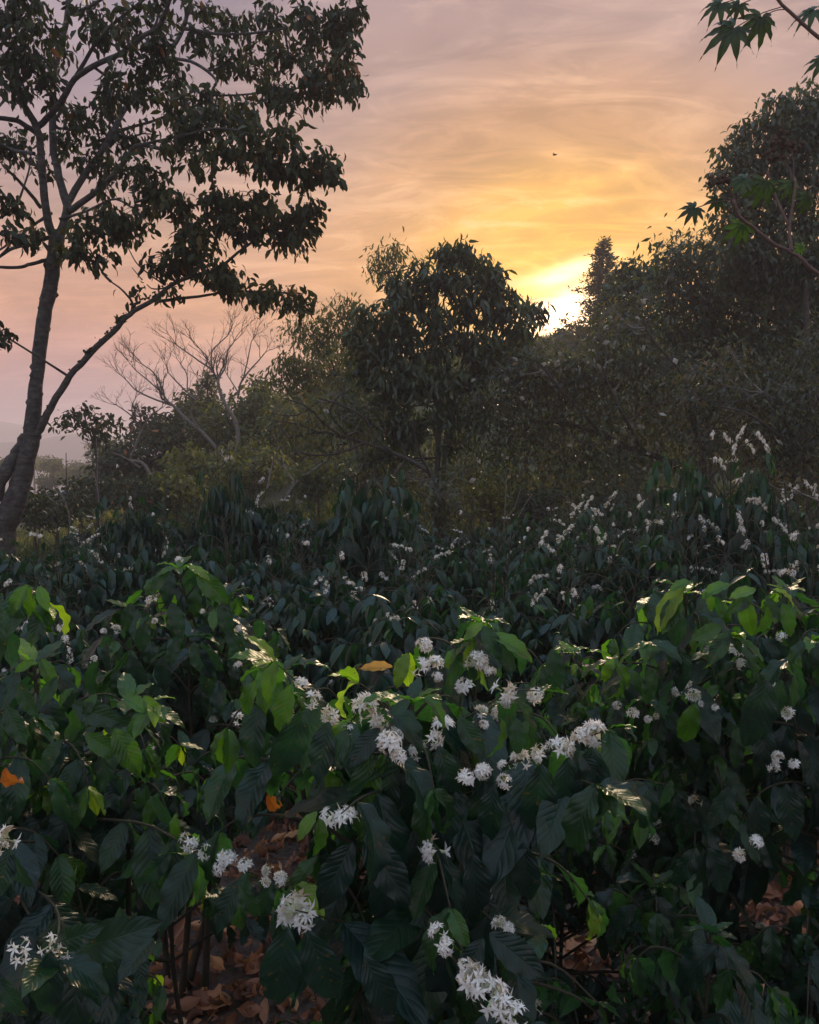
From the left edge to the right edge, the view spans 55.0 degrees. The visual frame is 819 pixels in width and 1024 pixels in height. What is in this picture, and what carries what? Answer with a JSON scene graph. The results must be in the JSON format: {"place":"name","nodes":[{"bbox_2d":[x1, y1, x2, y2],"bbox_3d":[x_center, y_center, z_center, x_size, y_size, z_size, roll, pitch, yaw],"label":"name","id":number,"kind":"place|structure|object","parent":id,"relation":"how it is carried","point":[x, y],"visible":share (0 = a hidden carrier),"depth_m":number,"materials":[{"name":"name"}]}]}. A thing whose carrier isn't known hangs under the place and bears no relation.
{"place":"outdoors","nodes":[
{"label":"outdoors","id":0,"kind":"place"},
{"bbox_2d":[0,421,76,441],"bbox_3d":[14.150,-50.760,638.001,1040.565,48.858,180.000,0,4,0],"label":"hills","id":1,"kind":"structure","parent":0,"point":[10,432],"depth_m":624.22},
{"bbox_2d":[0,433,158,492],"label":"hills","id":2,"kind":"structure","parent":0,"point":[69,447],"depth_m":411.01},
{"bbox_2d":[0,333,818,1023],"bbox_3d":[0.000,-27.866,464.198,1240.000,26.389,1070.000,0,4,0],"label":"ground","id":3,"kind":"structure","parent":0,"point":[232,971],"depth_m":3.19,"materials":[{"name":"soil"}]},
{"bbox_2d":[0,514,51,596],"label":"coffee bush","id":4,"kind":"object","parent":3,"relation":"on","point":[10,561],"visible":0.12,"depth_m":6.48,"materials":[{"name":"green plant"}]},
{"bbox_2d":[0,572,79,837],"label":"coffee bush","id":5,"kind":"object","parent":3,"relation":"on","point":[4,665],"visible":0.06,"depth_m":3.30,"materials":[{"name":"green plant"}]},
{"bbox_2d":[1,488,84,558],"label":"shrub","id":6,"kind":"object","parent":3,"relation":"on","point":[34,510],"visible":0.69,"depth_m":11.66,"materials":[{"name":"green plant"}]},
{"bbox_2d":[33,472,68,492],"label":"distant tree","id":7,"kind":"object","parent":3,"relation":"on","point":[47,480],"visible":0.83,"depth_m":56.62,"materials":[{"name":"green plant"}]},
{"bbox_2d":[35,455,67,475],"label":"distant tree","id":8,"kind":"object","parent":3,"relation":"on","point":[51,465],"visible":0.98,"depth_m":61.38,"materials":[{"name":"green plant"}]},
{"bbox_2d":[0,499,115,627],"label":"coffee bush","id":9,"kind":"object","parent":3,"relation":"on","point":[40,569],"visible":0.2,"depth_m":4.79,"materials":[{"name":"green plant"}]},
{"bbox_2d":[2,557,134,824],"bbox_3d":[-1.362,0.859,3.241,0.640,1.327,0.681,-1,4,-19],"label":"coffee bush","id":10,"kind":"object","parent":3,"relation":"on","point":[74,644],"visible":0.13,"depth_m":3.14,"materials":[{"name":"green plant"}]},
{"bbox_2d":[28,483,110,553],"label":"shrub","id":11,"kind":"object","parent":3,"relation":"on","point":[81,503],"visible":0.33,"depth_m":13.97,"materials":[{"name":"green plant"}]},
{"bbox_2d":[43,517,112,589],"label":"coffee bush","id":12,"kind":"object","parent":3,"relation":"on","point":[75,549],"visible":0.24,"depth_m":6.87,"materials":[{"name":"green plant"}]},
{"bbox_2d":[54,508,115,565],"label":"coffee bush","id":13,"kind":"object","parent":3,"relation":"on","point":[76,543],"visible":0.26,"depth_m":8.31,"materials":[{"name":"green plant"}]},
{"bbox_2d":[45,469,126,514],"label":"shrub","id":14,"kind":"object","parent":3,"relation":"on","point":[87,483],"visible":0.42,"depth_m":16.09,"materials":[{"name":"green plant"}]},
{"bbox_2d":[48,400,127,527],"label":"tree","id":15,"kind":"object","parent":3,"relation":"on","point":[65,423],"visible":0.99,"depth_m":14.88,"materials":[{"name":"green plant"}]},
{"bbox_2d":[27,518,169,671],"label":"coffee bush","id":16,"kind":"object","parent":3,"relation":"on","point":[91,598],"visible":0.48,"depth_m":4.40,"materials":[{"name":"green plant"}]},
{"bbox_2d":[79,430,168,510],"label":"shrub","id":17,"kind":"object","parent":3,"relation":"on","point":[125,451],"visible":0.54,"depth_m":19.57,"materials":[{"name":"green plant"}]},
{"bbox_2d":[89,907,166,1023],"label":"coffee bush","id":18,"kind":"object","parent":3,"relation":"on","point":[158,995],"visible":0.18,"depth_m":1.29,"materials":[{"name":"green plant"}]},
{"bbox_2d":[96,470,170,516],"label":"shrub","id":19,"kind":"object","parent":3,"relation":"on","point":[139,485],"visible":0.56,"depth_m":14.43,"materials":[{"name":"green plant"}]},
{"bbox_2d":[81,374,186,481],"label":"bare tree","id":20,"kind":"object","parent":3,"relation":"on","point":[141,427],"visible":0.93,"depth_m":16.76,"materials":[{"name":"brown plant"}]},
{"bbox_2d":[90,455,182,644],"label":"coffee bush","id":21,"kind":"object","parent":3,"relation":"on","point":[127,536],"visible":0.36,"depth_m":5.93,"materials":[{"name":"green plant"}]},
{"bbox_2d":[112,401,195,462],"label":"shrub","id":22,"kind":"object","parent":3,"relation":"on","point":[133,430],"visible":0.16,"depth_m":22.54,"materials":[{"name":"green plant"}]},
{"bbox_2d":[123,490,195,549],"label":"coffee bush","id":23,"kind":"object","parent":3,"relation":"on","point":[167,522],"visible":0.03,"depth_m":8.54,"materials":[{"name":"green plant"}]},
{"bbox_2d":[95,328,224,482],"bbox_3d":[-6.253,-2.624,19.798,3.478,3.828,2.326,0,4,0],"label":"bare tree","id":24,"kind":"object","parent":3,"relation":"on","point":[203,433],"visible":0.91,"depth_m":19.85,"materials":[{"name":"brown plant"}]},
{"bbox_2d":[113,503,210,666],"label":"coffee bush","id":25,"kind":"object","parent":3,"relation":"on","point":[168,552],"visible":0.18,"depth_m":4.70,"materials":[{"name":"green plant"}]},
{"bbox_2d":[0,583,324,1023],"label":"coffee bush","id":26,"kind":"object","parent":3,"relation":"on","point":[68,955],"visible":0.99,"depth_m":1.23,"materials":[{"name":"green plant"}]},
{"bbox_2d":[124,406,211,475],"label":"shrub","id":27,"kind":"object","parent":3,"relation":"on","point":[159,434],"visible":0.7,"depth_m":20.16,"materials":[{"name":"green plant"}]},
{"bbox_2d":[137,461,210,521],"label":"shrub","id":28,"kind":"object","parent":3,"relation":"on","point":[172,480],"visible":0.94,"depth_m":14.49,"materials":[{"name":"green plant"}]},
{"bbox_2d":[0,0,369,555],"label":"shade tree","id":29,"kind":"object","parent":3,"relation":"on","point":[192,125],"visible":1,"depth_m":7.77,"materials":[{"name":"green plant"}]},
{"bbox_2d":[154,493,220,563],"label":"coffee bush","id":30,"kind":"object","parent":3,"relation":"on","point":[180,547],"visible":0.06,"depth_m":6.58,"materials":[{"name":"green plant"}]},
{"bbox_2d":[154,433,229,511],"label":"shrub","id":31,"kind":"object","parent":3,"relation":"on","point":[192,466],"visible":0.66,"depth_m":17.14,"materials":[{"name":"green plant"}]},
{"bbox_2d":[57,556,334,998],"bbox_3d":[-0.694,0.842,2.502,1.046,1.466,0.844,2,4,20],"label":"coffee bush","id":32,"kind":"object","parent":3,"relation":"on","point":[205,692],"visible":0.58,"depth_m":2.33,"materials":[{"name":"green plant"}]},
{"bbox_2d":[162,380,233,487],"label":"shrub","id":33,"kind":"object","parent":3,"relation":"on","point":[182,405],"visible":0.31,"depth_m":23.04,"materials":[{"name":"green plant"}]},
{"bbox_2d":[95,729,304,1023],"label":"coffee bush","id":34,"kind":"object","parent":3,"relation":"on","point":[218,822],"visible":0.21,"depth_m":2.07,"materials":[{"name":"green plant"}]},
{"bbox_2d":[189,368,225,487],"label":"pine tree","id":35,"kind":"object","parent":3,"relation":"on","point":[210,385],"visible":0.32,"depth_m":23.71,"materials":[{"name":"green plant"}]},
{"bbox_2d":[146,305,289,475],"bbox_3d":[-4.462,-2.889,19.039,3.636,4.419,1.649,1,4,16],"label":"bare tree","id":36,"kind":"object","parent":3,"relation":"on","point":[229,411],"visible":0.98,"depth_m":18.86,"materials":[{"name":"brown plant"}]},
{"bbox_2d":[182,387,265,487],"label":"shrub","id":37,"kind":"object","parent":3,"relation":"on","point":[239,413],"visible":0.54,"depth_m":21.78,"materials":[{"name":"green plant"}]},
{"bbox_2d":[196,413,256,607],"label":"coffee bush","id":38,"kind":"object","parent":3,"relation":"on","point":[219,503],"visible":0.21,"depth_m":5.44,"materials":[{"name":"green plant"}]},
{"bbox_2d":[177,512,277,729],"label":"coffee bush","id":39,"kind":"object","parent":3,"relation":"on","point":[230,574],"visible":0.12,"depth_m":4.40,"materials":[{"name":"green plant"}]},
{"bbox_2d":[206,428,298,502],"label":"shrub","id":40,"kind":"object","parent":3,"relation":"on","point":[252,462],"visible":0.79,"depth_m":16.57,"materials":[{"name":"green plant"}]},
{"bbox_2d":[217,366,289,449],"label":"shrub","id":41,"kind":"object","parent":3,"relation":"on","point":[260,393],"visible":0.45,"depth_m":22.47,"materials":[{"name":"green plant"}]},
{"bbox_2d":[233,462,293,608],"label":"coffee bush","id":42,"kind":"object","parent":3,"relation":"on","point":[262,521],"visible":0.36,"depth_m":5.95,"materials":[{"name":"green plant"}]},
{"bbox_2d":[223,539,335,769],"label":"coffee bush","id":43,"kind":"object","parent":3,"relation":"on","point":[289,612],"visible":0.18,"depth_m":3.84,"materials":[{"name":"green plant"}]},
{"bbox_2d":[242,394,338,489],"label":"shrub","id":44,"kind":"object","parent":3,"relation":"on","point":[260,422],"visible":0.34,"depth_m":19.76,"materials":[{"name":"green plant"}]},
{"bbox_2d":[270,480,317,564],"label":"coffee bush","id":45,"kind":"object","parent":3,"relation":"on","point":[289,521],"visible":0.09,"depth_m":8.86,"materials":[{"name":"green plant"}]},
{"bbox_2d":[244,502,358,641],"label":"coffee bush","id":46,"kind":"object","parent":3,"relation":"on","point":[298,578],"visible":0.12,"depth_m":4.49,"materials":[{"name":"green plant"}]},
{"bbox_2d":[279,488,338,588],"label":"coffee bush","id":47,"kind":"object","parent":3,"relation":"on","point":[302,531],"visible":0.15,"depth_m":6.51,"materials":[{"name":"green plant"}]},
{"bbox_2d":[265,411,364,501],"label":"bare tree","id":48,"kind":"object","parent":3,"relation":"on","point":[286,497],"visible":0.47,"depth_m":15.05,"materials":[{"name":"brown plant"}]},
{"bbox_2d":[255,291,381,475],"bbox_3d":[-1.898,-2.273,16.816,2.742,4.910,1.345,0,4,0],"label":"airy tree","id":49,"kind":"object","parent":3,"relation":"on","point":[291,371],"visible":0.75,"depth_m":16.70,"materials":[{"name":"green plant"}]},
{"bbox_2d":[280,450,360,521],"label":"shrub","id":50,"kind":"object","parent":3,"relation":"on","point":[313,481],"visible":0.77,"depth_m":15.28,"materials":[{"name":"green plant"}]},
{"bbox_2d":[282,333,375,407],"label":"shrub","id":51,"kind":"object","parent":3,"relation":"on","point":[319,360],"visible":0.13,"depth_m":29.76,"materials":[{"name":"green plant"}]},
{"bbox_2d":[249,542,414,721],"bbox_3d":[-0.339,0.820,3.780,0.831,1.338,0.780,2,5,31],"label":"coffee bush","id":52,"kind":"object","parent":3,"relation":"on","point":[342,615],"visible":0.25,"depth_m":3.69,"materials":[{"name":"green plant"}]},
{"bbox_2d":[322,459,403,507],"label":"shrub","id":53,"kind":"object","parent":3,"relation":"on","point":[354,479],"visible":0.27,"depth_m":13.80,"materials":[{"name":"green plant"}]},
{"bbox_2d":[312,432,426,608],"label":"coffee bush","id":54,"kind":"object","parent":3,"relation":"on","point":[372,512],"visible":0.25,"depth_m":4.93,"materials":[{"name":"green plant"}]},
{"bbox_2d":[237,357,525,539],"bbox_3d":[-0.322,-0.629,11.687,4.235,3.278,2.145,0,4,0],"label":"tree","id":55,"kind":"object","parent":3,"relation":"on","point":[439,494],"visible":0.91,"depth_m":11.45,"materials":[{"name":"green plant"}]},
{"bbox_2d":[357,417,433,492],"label":"shrub","id":56,"kind":"object","parent":3,"relation":"on","point":[425,455],"visible":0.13,"depth_m":17.59,"materials":[{"name":"green plant"}]},
{"bbox_2d":[359,226,433,504],"bbox_3d":[-0.097,-2.991,16.899,1.932,6.065,1.080,0,4,0],"label":"airy tree","id":57,"kind":"object","parent":3,"relation":"on","point":[390,260],"visible":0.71,"depth_m":16.59,"materials":[{"name":"green plant"}]},
{"bbox_2d":[332,527,473,693],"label":"coffee bush","id":58,"kind":"object","parent":3,"relation":"on","point":[430,587],"visible":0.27,"depth_m":4.35,"materials":[{"name":"green plant"}]},
{"bbox_2d":[158,607,655,1023],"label":"coffee bush","id":59,"kind":"object","parent":3,"relation":"on","point":[422,926],"visible":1,"depth_m":1.08,"materials":[{"name":"green plant"}]},
{"bbox_2d":[320,546,502,825],"bbox_3d":[-0.052,0.835,3.298,0.738,1.396,0.786,-3,5,-39],"label":"coffee bush","id":60,"kind":"object","parent":3,"relation":"on","point":[398,636],"visible":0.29,"depth_m":3.24,"materials":[{"name":"green plant"}]},
{"bbox_2d":[8,740,818,1023],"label":"leaf litter","id":61,"kind":"object","parent":3,"relation":"on","point":[251,963],"visible":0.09,"depth_m":2.69,"materials":[{"name":"plant"}]},
{"bbox_2d":[195,983,227,1009],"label":"dry leaf","id":62,"kind":"object","parent":61,"relation":"on","point":[214,993],"visible":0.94,"depth_m":2.47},
{"bbox_2d":[16,325,818,580],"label":"grass","id":63,"kind":"structure","parent":3,"relation":"on","point":[22,553],"depth_m":20.65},
{"bbox_2d":[395,506,444,585],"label":"coffee bush","id":64,"kind":"object","parent":3,"relation":"on","point":[428,539],"visible":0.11,"depth_m":7.92,"materials":[{"name":"green plant"}]},
{"bbox_2d":[335,234,543,542],"bbox_3d":[0.471,-1.700,12.582,3.510,5.280,1.551,0,4,0],"label":"drooping tree","id":65,"kind":"object","parent":3,"relation":"on","point":[383,347],"visible":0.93,"depth_m":12.25,"materials":[{"name":"green plant"}]},
{"bbox_2d":[424,520,488,602],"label":"coffee bush","id":66,"kind":"object","parent":3,"relation":"on","point":[463,554],"visible":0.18,"depth_m":7.11,"materials":[{"name":"green plant"}]},
{"bbox_2d":[410,500,509,696],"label":"coffee bush","id":67,"kind":"object","parent":3,"relation":"on","point":[465,567],"visible":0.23,"depth_m":4.57,"materials":[{"name":"green plant"}]},
{"bbox_2d":[441,511,503,603],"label":"coffee bush","id":68,"kind":"object","parent":3,"relation":"on","point":[475,535],"visible":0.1,"depth_m":8.32,"materials":[{"name":"green plant"}]},
{"bbox_2d":[449,474,519,547],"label":"shrub","id":69,"kind":"object","parent":3,"relation":"on","point":[489,517],"visible":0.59,"depth_m":12.92,"materials":[{"name":"green plant"}]},
{"bbox_2d":[422,537,558,742],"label":"coffee bush","id":70,"kind":"object","parent":3,"relation":"on","point":[506,613],"visible":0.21,"depth_m":3.51,"materials":[{"name":"green plant"}]},
{"bbox_2d":[459,522,527,605],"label":"coffee bush","id":71,"kind":"object","parent":3,"relation":"on","point":[498,555],"visible":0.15,"depth_m":6.71,"materials":[{"name":"green plant"}]},
{"bbox_2d":[434,934,574,1023],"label":"coffee bush","id":72,"kind":"object","parent":3,"relation":"on","point":[560,984],"visible":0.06,"depth_m":1.41,"materials":[{"name":"green plant"}]},
{"bbox_2d":[484,501,537,562],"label":"coffee bush","id":73,"kind":"object","parent":3,"relation":"on","point":[506,537],"visible":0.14,"depth_m":8.90,"materials":[{"name":"green plant"}]},
{"bbox_2d":[510,296,556,487],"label":"young tree","id":74,"kind":"object","parent":3,"relation":"on","point":[535,313],"visible":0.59,"depth_m":14.73,"materials":[{"name":"green plant"}]},
{"bbox_2d":[499,478,576,546],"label":"shrub","id":75,"kind":"object","parent":3,"relation":"on","point":[537,497],"visible":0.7,"depth_m":10.99,"materials":[{"name":"green plant"}]},
{"bbox_2d":[490,529,591,619],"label":"coffee bush","id":76,"kind":"object","parent":3,"relation":"on","point":[511,587],"visible":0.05,"depth_m":4.31,"materials":[{"name":"green plant"}]},
{"bbox_2d":[487,494,615,597],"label":"coffee bush","id":77,"kind":"object","parent":3,"relation":"on","point":[525,538],"visible":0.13,"depth_m":5.92,"materials":[{"name":"green plant"}]},
{"bbox_2d":[501,554,636,762],"bbox_3d":[0.654,0.853,3.487,0.692,1.322,0.737,-1,4,-16],"label":"coffee bush","id":78,"kind":"object","parent":3,"relation":"on","point":[549,626],"visible":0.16,"depth_m":3.35,"materials":[{"name":"green plant"}]},
{"bbox_2d":[499,840,650,1023],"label":"coffee bush","id":79,"kind":"object","parent":3,"relation":"on","point":[589,986],"visible":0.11,"depth_m":2.15,"materials":[{"name":"green plant"}]},
{"bbox_2d":[448,266,712,528],"bbox_3d":[2.689,-1.384,12.069,4.247,4.709,1.849,0,4,0],"label":"tree","id":80,"kind":"object","parent":3,"relation":"on","point":[546,373],"visible":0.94,"depth_m":11.81,"materials":[{"name":"green plant"}]},
{"bbox_2d":[507,512,657,681],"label":"coffee bush","id":81,"kind":"object","parent":3,"relation":"on","point":[536,562],"visible":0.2,"depth_m":4.21,"materials":[{"name":"white plant"}]},
{"bbox_2d":[558,236,636,359],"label":"conifer","id":82,"kind":"object","parent":3,"relation":"on","point":[599,271],"visible":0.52,"depth_m":29.34,"materials":[{"name":"green plant"}]},
{"bbox_2d":[479,640,716,1023],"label":"coffee bush","id":83,"kind":"object","parent":3,"relation":"on","point":[557,705],"visible":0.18,"depth_m":2.06,"materials":[{"name":"green plant"}]},
{"bbox_2d":[586,477,637,534],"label":"coffee bush","id":84,"kind":"object","parent":3,"relation":"on","point":[611,510],"visible":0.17,"depth_m":8.10,"materials":[{"name":"green plant"}]},
{"bbox_2d":[557,481,674,572],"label":"coffee bush","id":85,"kind":"object","parent":3,"relation":"on","point":[583,519],"visible":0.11,"depth_m":5.59,"materials":[{"name":"white plant"}]},
{"bbox_2d":[576,481,664,523],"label":"shrub","id":86,"kind":"object","parent":3,"relation":"on","point":[605,498],"visible":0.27,"depth_m":9.01,"materials":[{"name":"green plant"}]},
{"bbox_2d":[543,531,702,830],"bbox_3d":[0.994,0.810,3.347,0.858,1.455,0.807,2,5,24],"label":"coffee bush","id":87,"kind":"object","parent":3,"relation":"on","point":[589,612],"visible":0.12,"depth_m":3.27,"materials":[{"name":"green plant"}]},
{"bbox_2d":[589,255,674,492],"bbox_3d":[4.808,-2.799,16.919,1.831,5.301,1.298,-1,4,-17],"label":"leafy tree","id":88,"kind":"object","parent":3,"relation":"on","point":[609,290],"visible":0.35,"depth_m":16.57,"materials":[{"name":"green plant"}]},
{"bbox_2d":[567,475,702,617],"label":"coffee bush","id":89,"kind":"object","parent":3,"relation":"on","point":[585,556],"visible":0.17,"depth_m":4.25,"materials":[{"name":"green plant"}]},
{"bbox_2d":[607,480,693,561],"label":"coffee bush","id":90,"kind":"object","parent":3,"relation":"on","point":[627,520],"visible":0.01,"depth_m":6.12,"materials":[{"name":"green plant"}]},
{"bbox_2d":[573,862,744,1023],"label":"coffee bush","id":91,"kind":"object","parent":3,"relation":"on","point":[670,919],"visible":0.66,"depth_m":1.54,"materials":[{"name":"green plant"}]},
{"bbox_2d":[545,575,818,1022],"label":"coffee bush","id":92,"kind":"object","parent":3,"relation":"on","point":[746,716],"visible":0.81,"depth_m":1.74,"materials":[{"name":"green plant"}]},
{"bbox_2d":[635,518,767,827],"bbox_3d":[1.289,0.762,3.554,0.790,1.469,0.765,1,4,19],"label":"coffee bush","id":93,"kind":"object","parent":3,"relation":"on","point":[696,579],"visible":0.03,"depth_m":3.54,"materials":[{"name":"green plant"}]},
{"bbox_2d":[619,894,798,1023],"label":"coffee bush","id":94,"kind":"object","parent":3,"relation":"on","point":[683,974],"visible":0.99,"depth_m":1.29,"materials":[{"name":"green plant"}]},
{"bbox_2d":[619,499,812,612],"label":"coffee bush","id":95,"kind":"object","parent":3,"relation":"on","point":[679,560],"visible":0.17,"depth_m":3.93,"materials":[{"name":"green plant"}]},
{"bbox_2d":[616,212,818,495],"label":"tree","id":96,"kind":"object","parent":3,"relation":"on","point":[709,325],"visible":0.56,"depth_m":14.52,"materials":[{"name":"green plant"}]},
{"bbox_2d":[632,409,816,601],"bbox_3d":[1.734,0.455,4.323,1.032,2.012,1.218,0,4,5],"label":"coffee bush","id":97,"kind":"object","parent":3,"relation":"on","point":[698,487],"visible":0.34,"depth_m":4.20,"materials":[{"name":"green plant"}]},
{"bbox_2d":[650,311,818,522],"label":"tree","id":98,"kind":"object","parent":3,"relation":"on","point":[784,422],"visible":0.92,"depth_m":10.61,"materials":[{"name":"green plant"}]},
{"bbox_2d":[677,0,818,275],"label":"castor bean plant","id":99,"kind":"object","parent":3,"relation":"on","point":[729,33],"visible":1,"depth_m":3.29,"materials":[{"name":"green plant"}]},
{"bbox_2d":[695,885,818,1023],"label":"coffee bush","id":100,"kind":"object","parent":3,"relation":"on","point":[805,951],"visible":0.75,"depth_m":1.64,"materials":[{"name":"green plant"}]},
{"bbox_2d":[698,71,818,528],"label":"tall tree","id":101,"kind":"object","parent":3,"relation":"on","point":[754,278],"visible":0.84,"depth_m":12.08,"materials":[{"name":"green plant"}]},
{"bbox_2d":[712,520,818,871],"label":"coffee bush","id":102,"kind":"object","parent":3,"relation":"on","point":[744,580],"visible":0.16,"depth_m":3.15,"materials":[{"name":"green plant"}]},
{"bbox_2d":[720,478,818,600],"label":"coffee bush","id":103,"kind":"object","parent":3,"relation":"on","point":[807,555],"visible":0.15,"depth_m":4.08,"materials":[{"name":"green plant"}]},
{"bbox_2d":[769,470,818,568],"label":"coffee bush","id":104,"kind":"object","parent":3,"relation":"on","point":[801,516],"visible":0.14,"depth_m":5.06,"materials":[{"name":"white plant"}]},
{"bbox_2d":[0,0,818,437],"label":"sky","id":105,"kind":"structure","parent":0,"point":[467,110],"materials":[{"name":"orange"}]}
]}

